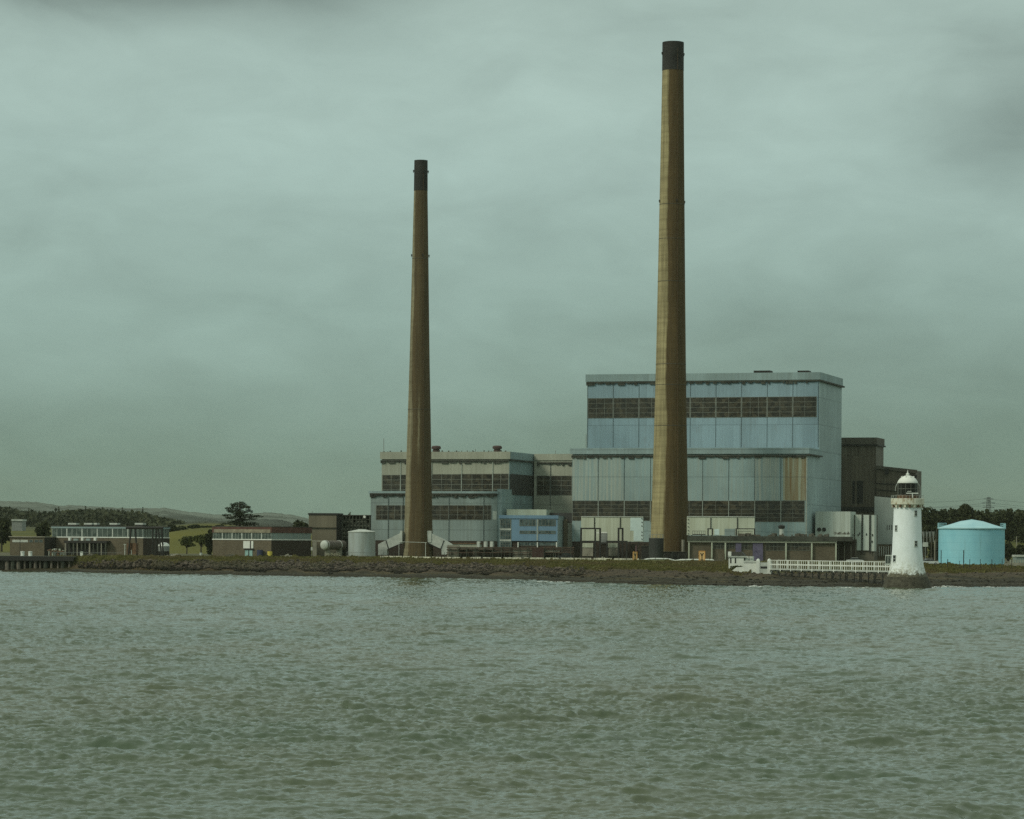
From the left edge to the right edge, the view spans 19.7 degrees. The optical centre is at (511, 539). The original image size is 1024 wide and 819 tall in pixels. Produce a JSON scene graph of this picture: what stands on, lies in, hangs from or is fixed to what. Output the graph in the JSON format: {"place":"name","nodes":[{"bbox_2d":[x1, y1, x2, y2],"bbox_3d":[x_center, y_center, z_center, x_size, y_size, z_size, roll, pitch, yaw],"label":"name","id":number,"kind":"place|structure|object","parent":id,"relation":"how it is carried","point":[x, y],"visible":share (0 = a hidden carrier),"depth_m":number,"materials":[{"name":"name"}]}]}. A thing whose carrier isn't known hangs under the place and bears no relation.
{"place":"outdoors","nodes":[
{"label":"outdoors","id":0,"kind":"place"},
{"bbox_2d":[0,501,308,524],"bbox_3d":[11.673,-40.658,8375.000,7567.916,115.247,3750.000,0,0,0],"label":"hills","id":1,"kind":"structure","parent":0,"point":[35,506],"depth_m":7716.21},
{"bbox_2d":[158,514,293,526],"bbox_3d":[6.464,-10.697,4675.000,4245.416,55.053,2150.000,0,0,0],"label":"hills","id":2,"kind":"structure","parent":0,"point":[270,522],"depth_m":4328.31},
{"bbox_2d":[308,513,342,555],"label":"transfer tower","id":3,"kind":"structure","parent":0,"point":[326,526],"depth_m":891.71,"materials":[{"name":"metal"}]},
{"bbox_2d":[0,571,1023,818],"bbox_3d":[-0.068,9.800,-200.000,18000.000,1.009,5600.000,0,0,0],"label":"water","id":4,"kind":"structure","parent":0,"point":[136,695],"depth_m":180.06,"materials":[{"name":"liquid"}]},
{"bbox_2d":[0,521,1023,586],"bbox_3d":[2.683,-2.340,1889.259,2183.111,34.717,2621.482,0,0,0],"label":"ground","id":5,"kind":"structure","parent":0,"point":[176,547],"depth_m":732.47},
{"bbox_2d":[0,517,11,551],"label":"broadleaf tree","id":6,"kind":"object","parent":5,"relation":"on","point":[5,529],"visible":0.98,"depth_m":1008.77,"materials":[{"name":"green plant"}]},
{"bbox_2d":[11,519,26,530],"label":"farm shed","id":7,"kind":"structure","parent":5,"relation":"on","point":[18,524],"depth_m":1500.00,"materials":[{"name":"metal"}]},
{"bbox_2d":[8,536,55,555],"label":"building","id":8,"kind":"structure","parent":5,"relation":"on","point":[39,545],"depth_m":878.79,"materials":[{"name":"brown brick"}]},
{"bbox_2d":[34,520,51,535],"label":"broadleaf tree","id":9,"kind":"object","parent":5,"relation":"on","point":[44,529],"visible":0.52,"depth_m":998.93,"materials":[{"name":"green plant"}]},
{"bbox_2d":[0,552,91,569],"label":"jetty","id":10,"kind":"object","parent":5,"relation":"on","point":[10,562],"visible":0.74,"depth_m":837.16,"materials":[{"name":"metal"}]},
{"bbox_2d":[47,548,64,555],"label":"jetty machinery","id":11,"kind":"object","parent":10,"relation":"on","point":[53,552],"visible":0.74,"depth_m":848.65,"materials":[{"name":"metal"}]},
{"bbox_2d":[0,506,205,526],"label":"wood","id":12,"kind":"object","parent":5,"relation":"on","point":[103,517],"visible":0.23,"depth_m":1933.36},
{"bbox_2d":[51,523,169,555],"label":"workshop","id":13,"kind":"structure","parent":5,"relation":"on","point":[112,538],"depth_m":880.39,"materials":[{"name":"grey brick"}]},
{"bbox_2d":[52,528,65,536],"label":"window","id":14,"kind":"structure","parent":13,"relation":"in","point":[59,532],"depth_m":885.23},
{"bbox_2d":[67,528,81,536],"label":"window","id":15,"kind":"structure","parent":13,"relation":"in","point":[71,532],"depth_m":883.50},
{"bbox_2d":[82,528,96,536],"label":"window","id":16,"kind":"structure","parent":13,"relation":"in","point":[86,532],"depth_m":881.56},
{"bbox_2d":[98,528,111,536],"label":"window","id":17,"kind":"structure","parent":13,"relation":"in","point":[101,532],"depth_m":879.84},
{"bbox_2d":[113,529,126,536],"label":"window","id":18,"kind":"structure","parent":13,"relation":"in","point":[116,532],"depth_m":878.23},
{"bbox_2d":[128,529,142,536],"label":"window","id":19,"kind":"structure","parent":13,"relation":"in","point":[139,532],"depth_m":876.20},
{"bbox_2d":[126,527,163,555],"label":"gantry crane","id":20,"kind":"object","parent":5,"relation":"on","point":[133,547],"visible":0.82,"depth_m":865.89,"materials":[{"name":"metal"}]},
{"bbox_2d":[178,535,195,553],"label":"broadleaf tree","id":21,"kind":"object","parent":5,"relation":"on","point":[186,541],"visible":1,"depth_m":959.34,"materials":[{"name":"green plant"}]},
{"bbox_2d":[193,534,204,552],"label":"broadleaf tree","id":22,"kind":"object","parent":5,"relation":"on","point":[199,539],"visible":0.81,"depth_m":939.23,"materials":[{"name":"green plant"}]},
{"bbox_2d":[204,529,212,554],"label":"broadleaf tree","id":23,"kind":"object","parent":5,"relation":"on","point":[208,540],"visible":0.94,"depth_m":924.17,"materials":[{"name":"green plant"}]},
{"bbox_2d":[221,501,262,525],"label":"pine tree","id":24,"kind":"object","parent":5,"relation":"on","point":[239,513],"visible":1,"depth_m":984.55,"materials":[{"name":"green plant"}]},
{"bbox_2d":[212,526,311,555],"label":"workshop","id":25,"kind":"structure","parent":5,"relation":"on","point":[252,540],"depth_m":873.67,"materials":[{"name":"brown brick"}]},
{"bbox_2d":[292,520,308,526],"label":"broadleaf tree","id":26,"kind":"object","parent":5,"relation":"on","point":[297,523],"visible":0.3,"depth_m":1058.45,"materials":[{"name":"green plant"}]},
{"bbox_2d":[311,540,323,555],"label":"gate pier","id":27,"kind":"structure","parent":5,"relation":"on","point":[314,549],"depth_m":872.00,"materials":[{"name":"concrete"}]},
{"bbox_2d":[320,540,346,555],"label":"horizontal tank","id":28,"kind":"object","parent":5,"relation":"on","point":[338,546],"visible":0.97,"depth_m":868.04,"materials":[{"name":"metal"}]},
{"bbox_2d":[342,515,371,555],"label":"cooling rack","id":29,"kind":"object","parent":5,"relation":"on","point":[352,522],"visible":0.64,"depth_m":897.01,"materials":[{"name":"metal"}]},
{"bbox_2d":[347,529,375,556],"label":"silver tank","id":30,"kind":"object","parent":5,"relation":"on","point":[361,542],"visible":0.84,"depth_m":868.49,"materials":[{"name":"metal"}]},
{"bbox_2d":[403,160,432,556],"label":"chimney","id":31,"kind":"object","parent":5,"relation":"on","point":[418,509],"visible":0.99,"depth_m":879.46,"materials":[{"name":"concrete"}]},
{"bbox_2d":[378,531,403,554],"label":"flue duct","id":32,"kind":"object","parent":31,"relation":"attached to","point":[385,546],"visible":1,"depth_m":879.77,"materials":[{"name":"metal"}]},
{"bbox_2d":[427,531,452,553],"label":"flue duct","id":33,"kind":"object","parent":31,"relation":"attached to","point":[438,542],"visible":0.95,"depth_m":878.71,"materials":[{"name":"metal"}]},
{"bbox_2d":[369,445,533,556],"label":"turbine hall","id":34,"kind":"structure","parent":5,"relation":"on","point":[475,494],"depth_m":908.85,"materials":[{"name":"metal"}]},
{"bbox_2d":[376,505,387,519],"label":"window","id":35,"kind":"structure","parent":34,"relation":"in","point":[381,510],"depth_m":908.88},
{"bbox_2d":[382,475,399,490],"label":"window","id":36,"kind":"structure","parent":34,"relation":"in","point":[389,482],"depth_m":919.15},
{"bbox_2d":[388,505,400,519],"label":"window","id":37,"kind":"structure","parent":34,"relation":"in","point":[394,511],"depth_m":907.55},
{"bbox_2d":[432,505,448,519],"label":"window","id":38,"kind":"structure","parent":34,"relation":"in","point":[439,512],"depth_m":903.35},
{"bbox_2d":[432,474,460,490],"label":"window","id":39,"kind":"structure","parent":34,"relation":"in","point":[440,482],"depth_m":913.78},
{"bbox_2d":[449,505,482,519],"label":"window","id":40,"kind":"structure","parent":34,"relation":"in","point":[456,512],"depth_m":900.93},
{"bbox_2d":[462,474,491,490],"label":"window","id":41,"kind":"structure","parent":34,"relation":"in","point":[470,482],"depth_m":910.88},
{"bbox_2d":[484,505,490,519],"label":"window","id":42,"kind":"structure","parent":34,"relation":"in","point":[487,508],"depth_m":898.73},
{"bbox_2d":[493,474,508,490],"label":"window","id":43,"kind":"structure","parent":34,"relation":"in","point":[500,481],"depth_m":908.66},
{"bbox_2d":[452,541,493,546],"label":"store hut","id":44,"kind":"object","parent":5,"relation":"on","point":[479,543],"visible":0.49,"depth_m":881.50,"materials":[{"name":"metal"}]},
{"bbox_2d":[380,556,638,559],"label":"kerb","id":45,"kind":"structure","parent":5,"relation":"on","point":[524,557],"depth_m":831.36,"materials":[{"name":"concrete"}]},
{"bbox_2d":[446,545,573,558],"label":"pipe rack","id":46,"kind":"object","parent":5,"relation":"on","point":[529,552],"visible":0.91,"depth_m":861.45,"materials":[{"name":"metal"}]},
{"bbox_2d":[49,554,1023,575],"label":"grass tufts","id":47,"kind":"object","parent":5,"relation":"on","point":[691,565],"visible":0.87,"depth_m":756.33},
{"bbox_2d":[73,569,1023,584],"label":"seaweed","id":48,"kind":"object","parent":5,"relation":"on","point":[594,578],"visible":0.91,"depth_m":678.91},
{"bbox_2d":[77,558,1023,586],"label":"shore rocks","id":49,"kind":"object","parent":5,"relation":"on","point":[394,567],"visible":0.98,"depth_m":777.54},
{"bbox_2d":[580,528,600,557],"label":"steel frame","id":50,"kind":"object","parent":5,"relation":"on","point":[594,541],"visible":0.79,"depth_m":865.55,"materials":[{"name":"metal"}]},
{"bbox_2d":[581,516,643,543],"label":"panel screen","id":51,"kind":"object","parent":5,"relation":"on","point":[633,526],"visible":0.81,"depth_m":873.03,"materials":[{"name":"white paint"}]},
{"bbox_2d":[582,532,645,558],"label":"plant enclosure","id":52,"kind":"object","parent":5,"relation":"on","point":[587,550],"visible":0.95,"depth_m":869.34,"materials":[{"name":"metal"}]},
{"bbox_2d":[601,528,627,557],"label":"steel frame","id":53,"kind":"object","parent":5,"relation":"on","point":[618,541],"visible":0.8,"depth_m":864.82,"materials":[{"name":"metal"}]},
{"bbox_2d":[641,546,648,558],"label":"dark shed","id":54,"kind":"structure","parent":5,"relation":"on","point":[645,552],"depth_m":851.84,"materials":[{"name":"metal"}]},
{"bbox_2d":[649,534,663,557],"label":"black tank","id":55,"kind":"object","parent":5,"relation":"on","point":[656,546],"visible":0.94,"depth_m":844.20,"materials":[{"name":"metal"}]},
{"bbox_2d":[651,41,688,558],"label":"chimney","id":56,"kind":"object","parent":5,"relation":"on","point":[669,514],"visible":0.98,"depth_m":856.58,"materials":[{"name":"concrete"}]},
{"bbox_2d":[664,551,686,559],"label":"dark shed","id":57,"kind":"structure","parent":5,"relation":"on","point":[674,555],"depth_m":851.52,"materials":[{"name":"metal"}]},
{"bbox_2d":[728,552,753,567],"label":"gatehouse","id":58,"kind":"object","parent":5,"relation":"on","point":[737,558],"visible":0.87,"depth_m":699.62,"materials":[{"name":"white paint"}]},
{"bbox_2d":[732,559,771,573],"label":"quay wall","id":59,"kind":"structure","parent":5,"relation":"on","point":[757,566],"depth_m":686.49,"materials":[{"name":"white paint"}]},
{"bbox_2d":[687,525,856,560],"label":"columned store","id":60,"kind":"structure","parent":5,"relation":"on","point":[800,546],"depth_m":836.79,"materials":[{"name":"concrete"}]},
{"bbox_2d":[687,516,754,535],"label":"panel screen","id":61,"kind":"object","parent":60,"relation":"on","point":[719,525],"visible":0.73,"depth_m":849.29,"materials":[{"name":"white paint"}]},
{"bbox_2d":[692,528,754,535],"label":"roof plant","id":62,"kind":"object","parent":60,"relation":"on","point":[729,531],"visible":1,"depth_m":842.91,"materials":[{"name":"metal"}]},
{"bbox_2d":[741,542,752,549],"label":"window","id":63,"kind":"structure","parent":60,"relation":"in","point":[744,546],"depth_m":837.30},
{"bbox_2d":[766,543,784,550],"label":"window","id":64,"kind":"structure","parent":60,"relation":"in","point":[769,546],"depth_m":836.89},
{"bbox_2d":[787,543,809,550],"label":"window","id":65,"kind":"structure","parent":60,"relation":"in","point":[790,546],"depth_m":836.28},
{"bbox_2d":[769,560,889,585],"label":"gangway","id":66,"kind":"object","parent":5,"relation":"on","point":[831,571],"visible":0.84,"depth_m":664.73,"materials":[{"name":"white paint"}]},
{"bbox_2d":[874,496,893,559],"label":"panelled shed","id":67,"kind":"structure","parent":5,"relation":"on","point":[883,510],"depth_m":904.12,"materials":[{"name":"grey metal"}]},
{"bbox_2d":[882,471,931,587],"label":"lighthouse","id":68,"kind":"object","parent":5,"relation":"on","point":[906,569],"visible":0.94,"depth_m":634.23,"materials":[{"name":"paint"}]},
{"bbox_2d":[922,525,934,541],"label":"broadleaf tree","id":69,"kind":"object","parent":5,"relation":"on","point":[929,528],"visible":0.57,"depth_m":1118.22,"materials":[{"name":"green plant"}]},
{"bbox_2d":[921,507,937,527],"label":"broadleaf tree","id":70,"kind":"object","parent":5,"relation":"on","point":[928,518],"visible":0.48,"depth_m":1178.84,"materials":[{"name":"green plant"}]},
{"bbox_2d":[922,528,936,560],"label":"substation rack","id":71,"kind":"object","parent":5,"relation":"on","point":[931,534],"visible":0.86,"depth_m":790.00,"materials":[{"name":"metal"}]},
{"bbox_2d":[928,538,937,560],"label":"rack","id":72,"kind":"object","parent":5,"relation":"on","point":[929,545],"visible":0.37,"depth_m":888.28,"materials":[{"name":"grey metal"}]},
{"bbox_2d":[936,508,952,524],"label":"broadleaf tree","id":73,"kind":"object","parent":5,"relation":"on","point":[941,517],"visible":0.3,"depth_m":1204.31,"materials":[{"name":"green plant"}]},
{"bbox_2d":[949,509,958,523],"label":"broadleaf tree","id":74,"kind":"object","parent":5,"relation":"on","point":[954,514],"visible":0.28,"depth_m":1230.93,"materials":[{"name":"green plant"}]},
{"bbox_2d":[956,503,977,521],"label":"broadleaf tree","id":75,"kind":"object","parent":5,"relation":"on","point":[965,511],"visible":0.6,"depth_m":1179.42,"materials":[{"name":"green plant"}]},
{"bbox_2d":[937,519,1005,564],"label":"storage tank","id":76,"kind":"object","parent":5,"relation":"on","point":[976,541],"visible":0.85,"depth_m":754.96,"materials":[{"name":"metal"}]},
{"bbox_2d":[934,508,1023,521],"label":"wood","id":77,"kind":"object","parent":5,"relation":"on","point":[1000,511],"visible":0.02,"depth_m":1315.15,"materials":[{"name":"green plant"}]},
{"bbox_2d":[974,510,988,522],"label":"broadleaf tree","id":78,"kind":"object","parent":5,"relation":"on","point":[980,516],"visible":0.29,"depth_m":1204.62,"materials":[{"name":"green plant"}]},
{"bbox_2d":[992,513,1001,525],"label":"broadleaf tree","id":79,"kind":"object","parent":5,"relation":"on","point":[997,519],"visible":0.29,"depth_m":1178.93,"materials":[{"name":"green plant"}]},
{"bbox_2d":[1002,510,1016,539],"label":"broadleaf tree","id":80,"kind":"object","parent":5,"relation":"on","point":[1007,518],"visible":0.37,"depth_m":1204.42,"materials":[{"name":"green plant"}]},
{"bbox_2d":[1005,541,1015,560],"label":"bush","id":81,"kind":"object","parent":5,"relation":"on","point":[1010,550],"visible":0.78,"depth_m":896.95,"materials":[{"name":"green plant"}]},
{"bbox_2d":[1005,525,1016,540],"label":"broadleaf tree","id":82,"kind":"object","parent":5,"relation":"on","point":[1010,532],"visible":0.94,"depth_m":1133.25,"materials":[{"name":"green plant"}]},
{"bbox_2d":[1014,513,1023,535],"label":"broadleaf tree","id":83,"kind":"object","parent":5,"relation":"on","point":[1019,518],"visible":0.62,"depth_m":1229.94,"materials":[{"name":"green plant"}]},
{"bbox_2d":[1014,526,1023,542],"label":"broadleaf tree","id":84,"kind":"object","parent":5,"relation":"on","point":[1020,532],"visible":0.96,"depth_m":1118.61,"materials":[{"name":"green plant"}]},
{"bbox_2d":[1015,544,1023,554],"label":"bush","id":85,"kind":"object","parent":5,"relation":"on","point":[1019,549],"visible":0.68,"depth_m":905.66,"materials":[{"name":"green plant"}]},
{"bbox_2d":[0,0,1023,518],"label":"sky","id":86,"kind":"structure","parent":0,"point":[207,206],"materials":[{"name":"grey"}]},
{"bbox_2d":[499,509,571,546],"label":"office block","id":87,"kind":"structure","parent":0,"point":[533,528],"depth_m":890.99,"materials":[{"name":"metal"}]},
{"bbox_2d":[500,520,510,527],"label":"window","id":88,"kind":"structure","parent":87,"relation":"in","point":[503,523],"depth_m":891.74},
{"bbox_2d":[500,531,510,539],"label":"window","id":89,"kind":"structure","parent":87,"relation":"in","point":[503,534],"depth_m":891.74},
{"bbox_2d":[519,520,535,525],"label":"window","id":90,"kind":"structure","parent":87,"relation":"in","point":[521,522],"depth_m":890.43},
{"bbox_2d":[538,520,555,525],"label":"window","id":91,"kind":"structure","parent":87,"relation":"in","point":[540,522],"depth_m":889.35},
{"bbox_2d":[534,450,572,546],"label":"link block","id":92,"kind":"structure","parent":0,"point":[553,482],"depth_m":929.26,"materials":[{"name":"metal"}]},
{"bbox_2d":[536,476,549,494],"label":"window","id":93,"kind":"structure","parent":92,"relation":"in","point":[543,482],"depth_m":930.21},
{"bbox_2d":[551,476,571,494],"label":"window","id":94,"kind":"structure","parent":92,"relation":"in","point":[560,485],"depth_m":928.62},
{"bbox_2d":[570,370,844,557],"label":"boiler house","id":95,"kind":"structure","parent":0,"point":[764,447],"depth_m":897.73,"materials":[{"name":"metal"}]},
{"bbox_2d":[572,501,597,520],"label":"window","id":96,"kind":"structure","parent":95,"relation":"in","point":[579,508],"depth_m":897.85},
{"bbox_2d":[588,398,612,417],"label":"window","id":97,"kind":"structure","parent":95,"relation":"in","point":[597,407],"depth_m":915.56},
{"bbox_2d":[599,501,623,515],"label":"window","id":98,"kind":"structure","parent":95,"relation":"in","point":[606,508],"depth_m":895.23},
{"bbox_2d":[613,398,638,417],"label":"window","id":99,"kind":"structure","parent":95,"relation":"in","point":[622,407],"depth_m":913.11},
{"bbox_2d":[625,501,649,520],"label":"window","id":100,"kind":"structure","parent":95,"relation":"in","point":[632,508],"depth_m":892.83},
{"bbox_2d":[639,398,654,417],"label":"window","id":101,"kind":"structure","parent":95,"relation":"in","point":[646,405],"depth_m":911.33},
{"bbox_2d":[688,501,701,515],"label":"window","id":102,"kind":"structure","parent":95,"relation":"in","point":[694,507],"depth_m":887.61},
{"bbox_2d":[690,397,715,417],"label":"window","id":103,"kind":"structure","parent":95,"relation":"in","point":[700,407],"depth_m":906.00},
{"bbox_2d":[703,501,728,515],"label":"window","id":104,"kind":"structure","parent":95,"relation":"in","point":[710,508],"depth_m":885.88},
{"bbox_2d":[716,397,740,417],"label":"window","id":105,"kind":"structure","parent":95,"relation":"in","point":[726,407],"depth_m":903.57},
{"bbox_2d":[729,501,754,515],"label":"window","id":106,"kind":"structure","parent":95,"relation":"in","point":[736,508],"depth_m":883.50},
{"bbox_2d":[742,397,766,416],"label":"window","id":107,"kind":"structure","parent":95,"relation":"in","point":[751,406],"depth_m":901.37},
{"bbox_2d":[755,501,780,521],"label":"window","id":108,"kind":"structure","parent":95,"relation":"in","point":[765,511],"depth_m":881.13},
{"bbox_2d":[767,397,792,416],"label":"window","id":109,"kind":"structure","parent":95,"relation":"in","point":[776,406],"depth_m":898.95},
{"bbox_2d":[781,501,804,521],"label":"window","id":110,"kind":"structure","parent":95,"relation":"in","point":[791,511],"depth_m":878.99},
{"bbox_2d":[793,396,816,416],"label":"window","id":111,"kind":"structure","parent":95,"relation":"in","point":[802,406],"depth_m":896.76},
{"bbox_2d":[815,511,855,541],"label":"white plant block","id":112,"kind":"structure","parent":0,"point":[834,524],"depth_m":883.48,"materials":[{"name":"metal"}]},
{"bbox_2d":[841,437,885,514],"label":"bunker house","id":113,"kind":"structure","parent":0,"point":[862,458],"depth_m":940.35,"materials":[{"name":"metal"}]},
{"bbox_2d":[853,514,877,559],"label":"banded silo bank","id":114,"kind":"structure","parent":0,"point":[865,531],"depth_m":884.93,"materials":[{"name":"metal"}]},
{"bbox_2d":[876,466,921,497],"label":"conveyor house","id":115,"kind":"structure","parent":0,"point":[887,478],"depth_m":936.62,"materials":[{"name":"metal"}]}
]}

